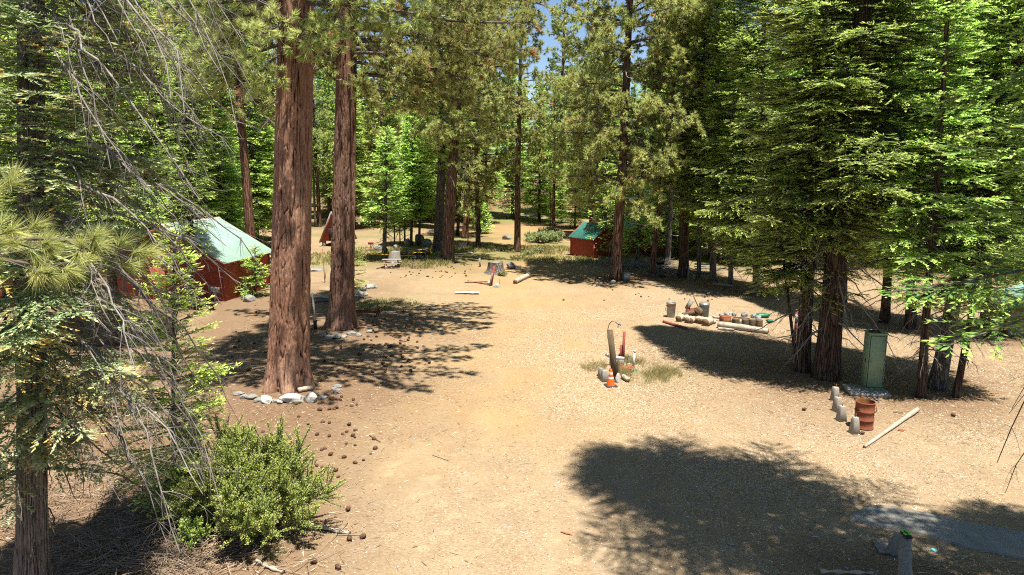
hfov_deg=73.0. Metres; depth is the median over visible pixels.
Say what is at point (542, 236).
shrub
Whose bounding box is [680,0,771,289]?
fir tree
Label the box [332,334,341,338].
rock
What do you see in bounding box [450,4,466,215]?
forest fir
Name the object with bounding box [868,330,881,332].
pine litter
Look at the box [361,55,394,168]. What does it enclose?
forest pine
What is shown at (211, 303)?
wooden bench
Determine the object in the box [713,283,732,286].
log
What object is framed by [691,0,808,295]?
fir tree
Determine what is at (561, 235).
shrub
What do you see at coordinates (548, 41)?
sky
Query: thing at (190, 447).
shrub
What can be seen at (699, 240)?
fir tree
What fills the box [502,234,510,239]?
rock
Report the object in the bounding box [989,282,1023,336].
shed
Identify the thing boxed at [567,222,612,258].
red shed
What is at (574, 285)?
ground
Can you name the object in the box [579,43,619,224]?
forest fir
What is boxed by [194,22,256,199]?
forest pine
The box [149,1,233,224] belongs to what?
forest fir
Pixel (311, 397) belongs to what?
rock
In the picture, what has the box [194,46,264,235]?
forest fir
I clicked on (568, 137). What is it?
forest fir
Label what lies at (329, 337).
rock
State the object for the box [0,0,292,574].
fir
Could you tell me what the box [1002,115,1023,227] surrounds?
forest fir
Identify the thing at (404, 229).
fir tree
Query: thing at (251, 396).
rock
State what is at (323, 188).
forest fir
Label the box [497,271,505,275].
shrub
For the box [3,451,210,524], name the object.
brush pile
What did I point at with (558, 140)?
forest fir
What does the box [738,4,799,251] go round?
forest fir
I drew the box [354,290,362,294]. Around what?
rock
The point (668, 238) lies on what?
fir tree
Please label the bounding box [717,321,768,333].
log
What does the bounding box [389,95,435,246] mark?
fir tree
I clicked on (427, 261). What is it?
meadow grass
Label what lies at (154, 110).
forest pine
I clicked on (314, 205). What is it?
fir tree
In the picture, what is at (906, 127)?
forest pine
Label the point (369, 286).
rock
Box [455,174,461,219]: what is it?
forest fir
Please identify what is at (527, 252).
shrub
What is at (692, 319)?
log round
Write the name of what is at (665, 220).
forest fir
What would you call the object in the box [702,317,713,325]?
log round
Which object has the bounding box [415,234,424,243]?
rock
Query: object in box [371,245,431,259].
flatbed trailer
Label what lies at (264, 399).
rock
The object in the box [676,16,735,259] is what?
forest fir
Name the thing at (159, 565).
brush pile
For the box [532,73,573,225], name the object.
forest pine
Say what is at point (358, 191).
forest fir
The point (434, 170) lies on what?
forest fir
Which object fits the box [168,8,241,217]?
forest fir
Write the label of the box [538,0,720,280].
pine tree
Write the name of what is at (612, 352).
wooden post
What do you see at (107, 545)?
brush pile
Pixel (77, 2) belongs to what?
forest pine
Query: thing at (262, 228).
forest fir
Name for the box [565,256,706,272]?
brush pile
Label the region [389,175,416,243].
fir tree
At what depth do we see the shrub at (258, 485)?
14.76 m
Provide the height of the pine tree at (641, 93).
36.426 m
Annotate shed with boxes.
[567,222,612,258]
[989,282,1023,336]
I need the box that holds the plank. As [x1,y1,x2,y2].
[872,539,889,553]
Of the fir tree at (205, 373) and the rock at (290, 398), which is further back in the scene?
the rock at (290, 398)
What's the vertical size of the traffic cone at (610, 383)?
0.662 m
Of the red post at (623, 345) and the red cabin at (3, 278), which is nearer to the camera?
the red post at (623, 345)
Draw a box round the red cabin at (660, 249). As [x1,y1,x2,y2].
[622,214,666,252]
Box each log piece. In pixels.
[297,385,313,392]
[621,374,629,381]
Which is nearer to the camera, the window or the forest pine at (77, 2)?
the window
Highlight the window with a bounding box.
[253,267,260,281]
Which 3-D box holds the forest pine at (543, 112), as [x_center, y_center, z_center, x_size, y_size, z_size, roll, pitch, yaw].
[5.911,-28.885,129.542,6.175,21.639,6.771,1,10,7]
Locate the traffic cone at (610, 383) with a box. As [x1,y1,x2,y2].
[604,369,617,387]
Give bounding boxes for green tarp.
[756,313,769,317]
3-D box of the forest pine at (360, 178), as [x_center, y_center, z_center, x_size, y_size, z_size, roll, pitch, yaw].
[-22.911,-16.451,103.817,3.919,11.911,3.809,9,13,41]
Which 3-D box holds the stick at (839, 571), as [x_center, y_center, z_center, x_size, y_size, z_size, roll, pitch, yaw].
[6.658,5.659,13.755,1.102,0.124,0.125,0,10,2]
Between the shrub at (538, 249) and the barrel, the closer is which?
the barrel
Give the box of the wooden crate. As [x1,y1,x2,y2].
[685,299,695,316]
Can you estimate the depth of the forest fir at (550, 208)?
94.77 m
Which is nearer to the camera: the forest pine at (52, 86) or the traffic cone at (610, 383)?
the traffic cone at (610, 383)
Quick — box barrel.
[854,398,876,430]
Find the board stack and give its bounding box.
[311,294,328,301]
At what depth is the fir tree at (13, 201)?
30.72 m
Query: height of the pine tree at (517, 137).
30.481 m
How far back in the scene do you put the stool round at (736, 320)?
34.97 m
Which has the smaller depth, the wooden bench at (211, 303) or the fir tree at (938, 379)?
the fir tree at (938, 379)
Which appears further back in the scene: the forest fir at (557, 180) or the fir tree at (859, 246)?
the forest fir at (557, 180)
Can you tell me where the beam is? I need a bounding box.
[662,320,687,329]
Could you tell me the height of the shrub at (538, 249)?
0.715 m
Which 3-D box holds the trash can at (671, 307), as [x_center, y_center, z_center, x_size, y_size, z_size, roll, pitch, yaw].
[8.487,1.190,36.928,0.520,0.790,0.524,-7,12,-34]
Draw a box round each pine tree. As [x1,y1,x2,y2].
[388,0,545,260]
[437,0,490,235]
[437,2,509,238]
[484,0,556,251]
[536,0,583,218]
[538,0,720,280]
[618,0,723,277]
[619,5,712,275]
[640,6,723,96]
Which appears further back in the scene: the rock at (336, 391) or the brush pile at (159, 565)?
the rock at (336, 391)
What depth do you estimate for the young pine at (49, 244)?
6.32 m
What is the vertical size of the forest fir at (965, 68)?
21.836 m
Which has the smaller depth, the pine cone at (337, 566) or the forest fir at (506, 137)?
the pine cone at (337, 566)
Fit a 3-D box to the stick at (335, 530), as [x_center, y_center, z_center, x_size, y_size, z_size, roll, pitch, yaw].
[-4.125,5.361,15.397,1.188,0.112,0.115,4,11,20]
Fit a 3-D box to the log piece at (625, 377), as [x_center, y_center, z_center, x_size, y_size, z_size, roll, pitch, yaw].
[4.299,3.431,26.207,0.189,0.189,0.508,-3,10,-15]
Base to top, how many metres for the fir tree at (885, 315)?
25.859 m
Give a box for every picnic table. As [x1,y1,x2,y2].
[382,259,401,268]
[694,263,718,269]
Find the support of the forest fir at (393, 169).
on the ground at (574, 285)
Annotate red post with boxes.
[491,266,494,285]
[622,331,625,357]
[794,309,797,340]
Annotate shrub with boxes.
[142,411,345,548]
[167,402,209,463]
[170,513,212,549]
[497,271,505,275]
[522,250,534,254]
[524,231,539,240]
[526,231,558,242]
[532,247,542,252]
[538,226,561,232]
[548,230,564,240]
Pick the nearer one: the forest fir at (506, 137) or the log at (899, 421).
the log at (899, 421)
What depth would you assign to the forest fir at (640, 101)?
90.70 m
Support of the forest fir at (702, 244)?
on the ground at (574, 285)
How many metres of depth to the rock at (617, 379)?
25.91 m
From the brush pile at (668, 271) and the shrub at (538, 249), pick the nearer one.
the brush pile at (668, 271)
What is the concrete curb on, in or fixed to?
on the ground at (574, 285)
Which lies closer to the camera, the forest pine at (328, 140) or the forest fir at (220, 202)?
the forest fir at (220, 202)
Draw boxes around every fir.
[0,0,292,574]
[0,8,49,211]
[0,20,63,250]
[10,0,102,252]
[52,0,119,249]
[103,41,160,243]
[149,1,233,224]
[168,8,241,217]
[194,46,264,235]
[198,2,275,241]
[201,47,254,226]
[228,5,274,238]
[257,47,274,194]
[312,12,335,217]
[320,126,332,211]
[325,91,376,228]
[356,18,374,211]
[356,68,379,212]
[357,138,381,224]
[369,33,404,211]
[381,144,405,218]
[394,100,432,226]
[417,41,447,222]
[426,102,447,228]
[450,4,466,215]
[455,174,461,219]
[470,69,508,223]
[494,54,536,218]
[496,75,523,184]
[507,88,533,185]
[520,74,560,221]
[522,82,533,164]
[537,92,573,191]
[541,119,563,210]
[546,191,551,224]
[550,126,566,205]
[555,164,571,222]
[559,75,576,188]
[559,138,588,227]
[566,59,598,217]
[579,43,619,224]
[592,77,625,224]
[624,79,652,215]
[627,80,639,163]
[632,12,705,257]
[637,9,663,131]
[646,42,690,248]
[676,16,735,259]
[689,80,714,246]
[719,1,777,263]
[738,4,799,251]
[766,9,819,262]
[877,0,1023,492]
[901,0,960,215]
[919,0,985,261]
[945,2,1022,252]
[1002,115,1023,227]
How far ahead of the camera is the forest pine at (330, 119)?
88.46 m
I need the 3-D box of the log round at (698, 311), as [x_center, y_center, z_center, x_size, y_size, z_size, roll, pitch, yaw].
[10.014,1.281,36.971,0.494,0.525,0.528,-6,12,-31]
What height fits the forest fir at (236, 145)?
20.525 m
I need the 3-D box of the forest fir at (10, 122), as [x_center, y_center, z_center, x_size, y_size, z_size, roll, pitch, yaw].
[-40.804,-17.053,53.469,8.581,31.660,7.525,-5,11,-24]
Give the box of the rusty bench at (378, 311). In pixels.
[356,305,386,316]
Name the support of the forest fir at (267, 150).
on the ground at (574, 285)
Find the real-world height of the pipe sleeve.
0.400 m
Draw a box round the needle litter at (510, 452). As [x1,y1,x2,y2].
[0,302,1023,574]
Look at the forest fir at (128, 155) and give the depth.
55.53 m
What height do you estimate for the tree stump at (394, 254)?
1.050 m
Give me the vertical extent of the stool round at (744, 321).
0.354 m
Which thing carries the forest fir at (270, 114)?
on the ground at (574, 285)
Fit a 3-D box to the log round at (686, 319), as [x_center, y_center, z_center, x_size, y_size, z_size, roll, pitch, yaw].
[9.127,1.640,35.686,0.331,0.326,0.508,8,13,38]
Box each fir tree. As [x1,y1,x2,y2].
[0,0,105,334]
[45,0,180,345]
[82,224,241,520]
[90,2,193,239]
[158,0,225,308]
[234,244,270,295]
[312,85,326,226]
[354,242,369,288]
[358,126,415,259]
[379,188,405,244]
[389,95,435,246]
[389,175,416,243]
[391,166,417,240]
[394,90,437,245]
[411,2,475,252]
[469,202,493,233]
[586,159,626,250]
[611,103,666,261]
[646,10,700,264]
[655,0,729,278]
[662,0,754,280]
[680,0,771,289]
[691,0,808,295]
[698,0,928,375]
[724,0,988,387]
[749,138,824,354]
[784,7,885,307]
[848,1,957,323]
[859,0,963,331]
[865,0,1010,398]
[885,0,1023,390]
[917,0,1023,397]
[922,0,1023,336]
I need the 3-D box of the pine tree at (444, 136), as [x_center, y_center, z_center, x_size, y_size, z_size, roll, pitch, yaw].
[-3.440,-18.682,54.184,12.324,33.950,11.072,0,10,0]
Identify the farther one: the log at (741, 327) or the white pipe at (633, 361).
the log at (741, 327)
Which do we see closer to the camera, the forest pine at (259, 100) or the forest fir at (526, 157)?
the forest pine at (259, 100)
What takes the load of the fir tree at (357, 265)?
on the ground at (574, 285)
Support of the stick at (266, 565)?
on the ground at (574, 285)
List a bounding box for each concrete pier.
[597,367,603,378]
[600,369,607,381]
[830,384,838,400]
[831,394,841,412]
[835,404,846,421]
[848,413,859,434]
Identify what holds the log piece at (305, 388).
on the ground at (574, 285)
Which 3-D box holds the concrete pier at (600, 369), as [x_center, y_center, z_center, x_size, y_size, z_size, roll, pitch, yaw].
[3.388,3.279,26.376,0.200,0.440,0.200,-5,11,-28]
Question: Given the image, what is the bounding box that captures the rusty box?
[719,315,730,322]
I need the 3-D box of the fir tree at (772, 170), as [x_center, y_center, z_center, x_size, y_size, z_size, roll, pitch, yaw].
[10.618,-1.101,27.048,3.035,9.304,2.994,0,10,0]
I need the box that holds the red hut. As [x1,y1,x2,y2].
[319,211,356,245]
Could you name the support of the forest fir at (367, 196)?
on the ground at (574, 285)
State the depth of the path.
15.40 m
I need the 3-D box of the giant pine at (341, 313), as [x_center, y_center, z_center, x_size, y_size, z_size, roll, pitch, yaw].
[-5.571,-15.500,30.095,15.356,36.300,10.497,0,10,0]
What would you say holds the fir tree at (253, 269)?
on the ground at (574, 285)
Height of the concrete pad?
0.140 m
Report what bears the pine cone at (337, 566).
on the ground at (574, 285)
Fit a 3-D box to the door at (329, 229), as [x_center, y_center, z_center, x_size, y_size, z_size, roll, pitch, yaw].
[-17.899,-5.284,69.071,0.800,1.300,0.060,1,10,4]
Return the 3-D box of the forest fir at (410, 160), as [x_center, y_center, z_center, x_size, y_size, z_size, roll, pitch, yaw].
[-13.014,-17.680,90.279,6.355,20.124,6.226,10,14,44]
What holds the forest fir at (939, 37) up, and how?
on the ground at (574, 285)
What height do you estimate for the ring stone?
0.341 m
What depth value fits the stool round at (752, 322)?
34.75 m
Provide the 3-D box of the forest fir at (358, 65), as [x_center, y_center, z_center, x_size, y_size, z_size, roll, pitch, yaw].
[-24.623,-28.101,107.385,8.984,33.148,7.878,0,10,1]
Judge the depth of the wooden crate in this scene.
37.12 m
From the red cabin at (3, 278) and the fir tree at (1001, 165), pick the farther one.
the red cabin at (3, 278)
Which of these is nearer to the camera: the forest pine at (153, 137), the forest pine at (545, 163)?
the forest pine at (153, 137)
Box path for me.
[849,505,1023,558]
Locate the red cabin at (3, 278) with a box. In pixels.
[0,263,51,306]
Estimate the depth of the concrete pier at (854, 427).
20.87 m
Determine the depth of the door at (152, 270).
41.62 m
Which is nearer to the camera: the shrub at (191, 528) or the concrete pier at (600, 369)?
the shrub at (191, 528)
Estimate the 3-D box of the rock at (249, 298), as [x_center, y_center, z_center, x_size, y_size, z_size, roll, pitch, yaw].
[-15.704,0.661,41.266,0.664,0.457,0.770,5,11,27]
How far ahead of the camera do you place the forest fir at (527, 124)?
189.60 m
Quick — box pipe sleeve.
[313,321,316,328]
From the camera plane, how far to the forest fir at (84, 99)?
52.34 m
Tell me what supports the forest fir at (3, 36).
on the ground at (574, 285)
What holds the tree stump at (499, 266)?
on the ground at (574, 285)
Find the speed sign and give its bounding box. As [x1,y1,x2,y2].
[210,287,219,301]
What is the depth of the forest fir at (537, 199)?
98.48 m
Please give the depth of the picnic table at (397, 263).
54.23 m
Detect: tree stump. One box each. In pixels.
[387,250,400,262]
[484,261,507,274]
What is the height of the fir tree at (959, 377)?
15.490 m
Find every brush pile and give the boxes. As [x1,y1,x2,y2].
[0,470,151,539]
[0,483,348,574]
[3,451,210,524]
[52,508,361,574]
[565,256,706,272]
[602,263,741,280]
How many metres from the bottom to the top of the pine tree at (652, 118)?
24.263 m
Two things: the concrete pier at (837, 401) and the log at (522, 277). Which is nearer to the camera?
the concrete pier at (837, 401)
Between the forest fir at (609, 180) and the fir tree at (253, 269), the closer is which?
the fir tree at (253, 269)
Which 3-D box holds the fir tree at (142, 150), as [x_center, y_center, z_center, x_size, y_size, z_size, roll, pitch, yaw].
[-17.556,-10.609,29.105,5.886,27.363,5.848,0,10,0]
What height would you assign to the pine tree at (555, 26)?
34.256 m
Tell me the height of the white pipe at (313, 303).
1.545 m
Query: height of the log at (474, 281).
0.176 m
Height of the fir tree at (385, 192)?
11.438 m
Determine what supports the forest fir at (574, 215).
on the ground at (574, 285)
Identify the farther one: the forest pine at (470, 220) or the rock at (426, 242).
the forest pine at (470, 220)
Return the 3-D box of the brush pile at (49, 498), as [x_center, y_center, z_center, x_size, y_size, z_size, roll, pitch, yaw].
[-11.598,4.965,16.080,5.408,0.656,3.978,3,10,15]
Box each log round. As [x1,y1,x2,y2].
[675,314,683,321]
[684,316,691,322]
[689,316,694,322]
[693,307,702,315]
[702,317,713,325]
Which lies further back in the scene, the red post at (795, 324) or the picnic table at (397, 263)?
the picnic table at (397, 263)
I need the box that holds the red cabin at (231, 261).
[117,217,270,301]
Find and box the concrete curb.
[605,353,631,365]
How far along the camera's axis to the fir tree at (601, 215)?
60.64 m
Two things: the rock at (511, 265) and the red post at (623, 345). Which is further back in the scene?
the rock at (511, 265)
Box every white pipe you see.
[311,293,315,320]
[632,350,635,368]
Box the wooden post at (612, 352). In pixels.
[607,321,620,378]
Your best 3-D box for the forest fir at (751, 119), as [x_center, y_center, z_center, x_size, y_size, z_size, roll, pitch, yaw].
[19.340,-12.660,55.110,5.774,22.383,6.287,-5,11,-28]
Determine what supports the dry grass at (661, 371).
on the ground at (574, 285)
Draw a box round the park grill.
[656,261,663,274]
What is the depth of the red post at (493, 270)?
46.48 m
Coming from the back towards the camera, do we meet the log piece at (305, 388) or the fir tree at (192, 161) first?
the fir tree at (192, 161)
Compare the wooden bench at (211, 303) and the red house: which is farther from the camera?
the red house
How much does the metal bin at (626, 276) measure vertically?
0.653 m
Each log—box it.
[465,280,486,282]
[513,272,530,283]
[682,310,694,314]
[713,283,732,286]
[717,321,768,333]
[718,327,733,330]
[863,407,919,447]
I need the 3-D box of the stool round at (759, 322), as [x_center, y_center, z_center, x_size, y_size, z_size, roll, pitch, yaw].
[12.419,1.801,34.736,0.348,0.354,0.345,0,10,0]
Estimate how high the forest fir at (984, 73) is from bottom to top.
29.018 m
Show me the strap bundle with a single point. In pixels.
(906, 534)
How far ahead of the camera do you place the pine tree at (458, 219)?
80.63 m
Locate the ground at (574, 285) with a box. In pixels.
[0,157,1023,574]
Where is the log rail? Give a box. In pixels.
[897,533,912,574]
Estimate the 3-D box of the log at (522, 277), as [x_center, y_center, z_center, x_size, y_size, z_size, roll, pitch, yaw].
[0.740,-0.674,48.927,0.359,0.354,3.224,3,11,19]
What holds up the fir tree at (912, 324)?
on the ground at (574, 285)
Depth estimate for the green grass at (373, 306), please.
38.70 m
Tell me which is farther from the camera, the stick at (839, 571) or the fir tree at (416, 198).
the fir tree at (416, 198)
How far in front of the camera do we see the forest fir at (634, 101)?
148.56 m
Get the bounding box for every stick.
[254,558,284,573]
[304,522,350,534]
[818,569,875,574]
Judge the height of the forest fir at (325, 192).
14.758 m
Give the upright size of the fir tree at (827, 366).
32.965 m
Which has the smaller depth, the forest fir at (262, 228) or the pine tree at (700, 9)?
the pine tree at (700, 9)
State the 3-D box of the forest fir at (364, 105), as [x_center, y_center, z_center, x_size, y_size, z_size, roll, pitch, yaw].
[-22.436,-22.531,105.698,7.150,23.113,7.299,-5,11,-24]
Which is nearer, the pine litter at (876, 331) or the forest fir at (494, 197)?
the pine litter at (876, 331)
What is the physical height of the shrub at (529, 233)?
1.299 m
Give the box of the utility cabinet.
[860,330,888,388]
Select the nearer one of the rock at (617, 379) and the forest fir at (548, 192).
the rock at (617, 379)
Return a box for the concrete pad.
[841,384,891,397]
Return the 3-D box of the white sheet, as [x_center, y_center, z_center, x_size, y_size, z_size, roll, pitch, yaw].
[-2.853,0.306,43.906,1.531,0.073,0.740,0,10,0]
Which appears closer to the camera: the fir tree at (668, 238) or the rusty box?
the rusty box
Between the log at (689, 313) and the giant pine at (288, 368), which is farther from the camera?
the log at (689, 313)
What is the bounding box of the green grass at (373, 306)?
[124,296,419,562]
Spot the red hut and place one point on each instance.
(325, 235)
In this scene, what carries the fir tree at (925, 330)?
on the ground at (574, 285)
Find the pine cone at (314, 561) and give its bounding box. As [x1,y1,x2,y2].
[310,557,316,563]
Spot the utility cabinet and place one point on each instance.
(872, 374)
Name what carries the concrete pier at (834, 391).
on the ground at (574, 285)
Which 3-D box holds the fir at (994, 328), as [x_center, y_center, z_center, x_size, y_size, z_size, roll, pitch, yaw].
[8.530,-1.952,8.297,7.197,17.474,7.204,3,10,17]
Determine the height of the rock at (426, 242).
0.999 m
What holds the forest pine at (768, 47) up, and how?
on the ground at (574, 285)
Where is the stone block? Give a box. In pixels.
[886,532,899,556]
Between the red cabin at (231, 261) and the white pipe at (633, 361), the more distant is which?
the red cabin at (231, 261)
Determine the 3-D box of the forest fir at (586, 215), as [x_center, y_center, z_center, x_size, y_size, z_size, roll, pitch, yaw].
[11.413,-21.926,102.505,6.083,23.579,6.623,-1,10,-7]
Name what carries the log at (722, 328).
on the ground at (574, 285)
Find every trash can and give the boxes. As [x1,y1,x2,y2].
[665,302,675,317]
[699,302,709,316]
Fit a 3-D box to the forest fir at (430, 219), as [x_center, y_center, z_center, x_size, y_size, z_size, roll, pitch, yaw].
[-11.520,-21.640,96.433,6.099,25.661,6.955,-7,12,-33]
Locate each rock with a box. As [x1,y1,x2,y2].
[233,391,244,395]
[243,294,255,301]
[245,394,257,399]
[259,395,271,403]
[278,393,303,403]
[305,392,317,402]
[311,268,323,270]
[325,335,332,339]
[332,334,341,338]
[333,388,340,393]
[347,331,355,335]
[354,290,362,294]
[365,284,374,288]
[404,238,409,245]
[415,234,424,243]
[422,238,431,246]
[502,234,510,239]
[506,262,516,268]
[614,373,619,382]
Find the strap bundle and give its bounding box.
[900,530,912,538]
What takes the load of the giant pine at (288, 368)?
on the ground at (574, 285)
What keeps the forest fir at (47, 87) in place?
on the ground at (574, 285)
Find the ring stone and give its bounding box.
[741,311,747,316]
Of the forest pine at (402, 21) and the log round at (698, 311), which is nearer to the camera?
the log round at (698, 311)
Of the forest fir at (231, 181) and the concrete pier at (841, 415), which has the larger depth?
the forest fir at (231, 181)
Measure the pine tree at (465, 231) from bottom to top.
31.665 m
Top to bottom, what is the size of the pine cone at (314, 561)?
0.126 m
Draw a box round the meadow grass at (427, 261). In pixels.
[310,244,610,268]
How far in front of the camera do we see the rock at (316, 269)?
53.20 m
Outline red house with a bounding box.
[626,189,678,238]
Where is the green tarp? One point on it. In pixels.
(764, 315)
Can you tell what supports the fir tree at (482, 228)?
on the ground at (574, 285)
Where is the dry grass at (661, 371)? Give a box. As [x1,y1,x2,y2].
[580,353,682,383]
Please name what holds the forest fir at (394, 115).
on the ground at (574, 285)
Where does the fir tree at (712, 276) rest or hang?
on the ground at (574, 285)
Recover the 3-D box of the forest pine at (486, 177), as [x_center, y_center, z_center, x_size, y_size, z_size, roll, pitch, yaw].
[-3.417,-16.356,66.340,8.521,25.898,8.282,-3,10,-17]
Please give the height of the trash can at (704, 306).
0.800 m
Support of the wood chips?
on the ground at (574, 285)
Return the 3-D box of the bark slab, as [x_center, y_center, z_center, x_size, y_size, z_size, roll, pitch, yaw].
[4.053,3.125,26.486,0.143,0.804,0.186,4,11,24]
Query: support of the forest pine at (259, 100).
on the ground at (574, 285)
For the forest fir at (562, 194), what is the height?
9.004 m
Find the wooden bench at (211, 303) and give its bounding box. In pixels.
[185,301,216,310]
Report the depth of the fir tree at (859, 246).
38.08 m
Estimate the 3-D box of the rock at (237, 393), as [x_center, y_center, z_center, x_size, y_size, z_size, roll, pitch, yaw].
[-9.479,3.679,24.015,0.419,0.161,0.227,-2,10,-12]
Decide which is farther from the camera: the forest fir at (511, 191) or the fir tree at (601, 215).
the forest fir at (511, 191)
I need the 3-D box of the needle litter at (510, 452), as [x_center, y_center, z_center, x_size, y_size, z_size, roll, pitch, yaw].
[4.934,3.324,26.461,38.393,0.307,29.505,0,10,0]
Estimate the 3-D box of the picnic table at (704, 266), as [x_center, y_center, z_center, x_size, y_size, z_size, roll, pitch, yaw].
[14.671,-1.421,52.298,1.710,0.711,1.332,2,10,12]
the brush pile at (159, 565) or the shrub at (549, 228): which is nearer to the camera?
the brush pile at (159, 565)
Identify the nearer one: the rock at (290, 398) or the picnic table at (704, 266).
the rock at (290, 398)
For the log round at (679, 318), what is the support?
on the ground at (574, 285)
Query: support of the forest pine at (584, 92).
on the ground at (574, 285)
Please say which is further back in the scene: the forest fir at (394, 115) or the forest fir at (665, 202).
the forest fir at (394, 115)
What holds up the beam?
on the ground at (574, 285)
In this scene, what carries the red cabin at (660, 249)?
on the ground at (574, 285)
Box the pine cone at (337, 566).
[335,563,340,569]
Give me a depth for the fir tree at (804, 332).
25.27 m
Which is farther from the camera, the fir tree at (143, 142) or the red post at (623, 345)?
the fir tree at (143, 142)
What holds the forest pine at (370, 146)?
on the ground at (574, 285)
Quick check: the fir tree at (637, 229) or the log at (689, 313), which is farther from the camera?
the fir tree at (637, 229)
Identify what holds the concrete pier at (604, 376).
on the ground at (574, 285)
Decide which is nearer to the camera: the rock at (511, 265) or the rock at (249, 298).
the rock at (249, 298)
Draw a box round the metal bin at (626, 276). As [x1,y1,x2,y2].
[623,272,630,280]
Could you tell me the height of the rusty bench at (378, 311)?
0.606 m
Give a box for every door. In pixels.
[150,267,166,299]
[328,228,331,240]
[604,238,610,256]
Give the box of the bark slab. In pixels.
[617,359,619,372]
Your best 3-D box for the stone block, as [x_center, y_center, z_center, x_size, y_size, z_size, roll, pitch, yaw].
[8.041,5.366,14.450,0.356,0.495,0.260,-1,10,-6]
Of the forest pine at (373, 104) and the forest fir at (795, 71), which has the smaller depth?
the forest fir at (795, 71)
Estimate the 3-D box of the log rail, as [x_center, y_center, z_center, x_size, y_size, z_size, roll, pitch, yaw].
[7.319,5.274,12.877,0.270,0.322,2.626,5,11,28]
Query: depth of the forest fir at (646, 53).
112.89 m
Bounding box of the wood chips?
[0,291,1023,574]
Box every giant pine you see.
[121,0,467,394]
[252,0,550,330]
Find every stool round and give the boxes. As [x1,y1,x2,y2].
[732,318,739,323]
[742,318,747,324]
[748,319,755,325]
[756,319,762,326]
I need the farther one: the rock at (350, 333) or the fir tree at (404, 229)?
the fir tree at (404, 229)
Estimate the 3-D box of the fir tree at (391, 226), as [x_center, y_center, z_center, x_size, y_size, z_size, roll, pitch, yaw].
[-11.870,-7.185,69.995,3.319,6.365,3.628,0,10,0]
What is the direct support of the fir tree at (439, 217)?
on the ground at (574, 285)
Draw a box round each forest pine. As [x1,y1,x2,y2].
[10,3,101,249]
[70,0,115,179]
[81,5,218,218]
[98,5,187,214]
[157,0,277,238]
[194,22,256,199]
[312,61,334,226]
[314,53,371,205]
[356,43,409,218]
[356,138,370,214]
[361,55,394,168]
[366,0,413,163]
[435,0,515,246]
[448,14,495,223]
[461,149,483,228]
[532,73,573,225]
[532,75,553,161]
[555,0,634,222]
[563,31,608,221]
[751,17,777,143]
[859,3,937,267]
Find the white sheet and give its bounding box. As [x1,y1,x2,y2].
[455,291,478,293]
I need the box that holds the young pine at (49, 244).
[0,156,167,297]
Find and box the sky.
[10,0,938,154]

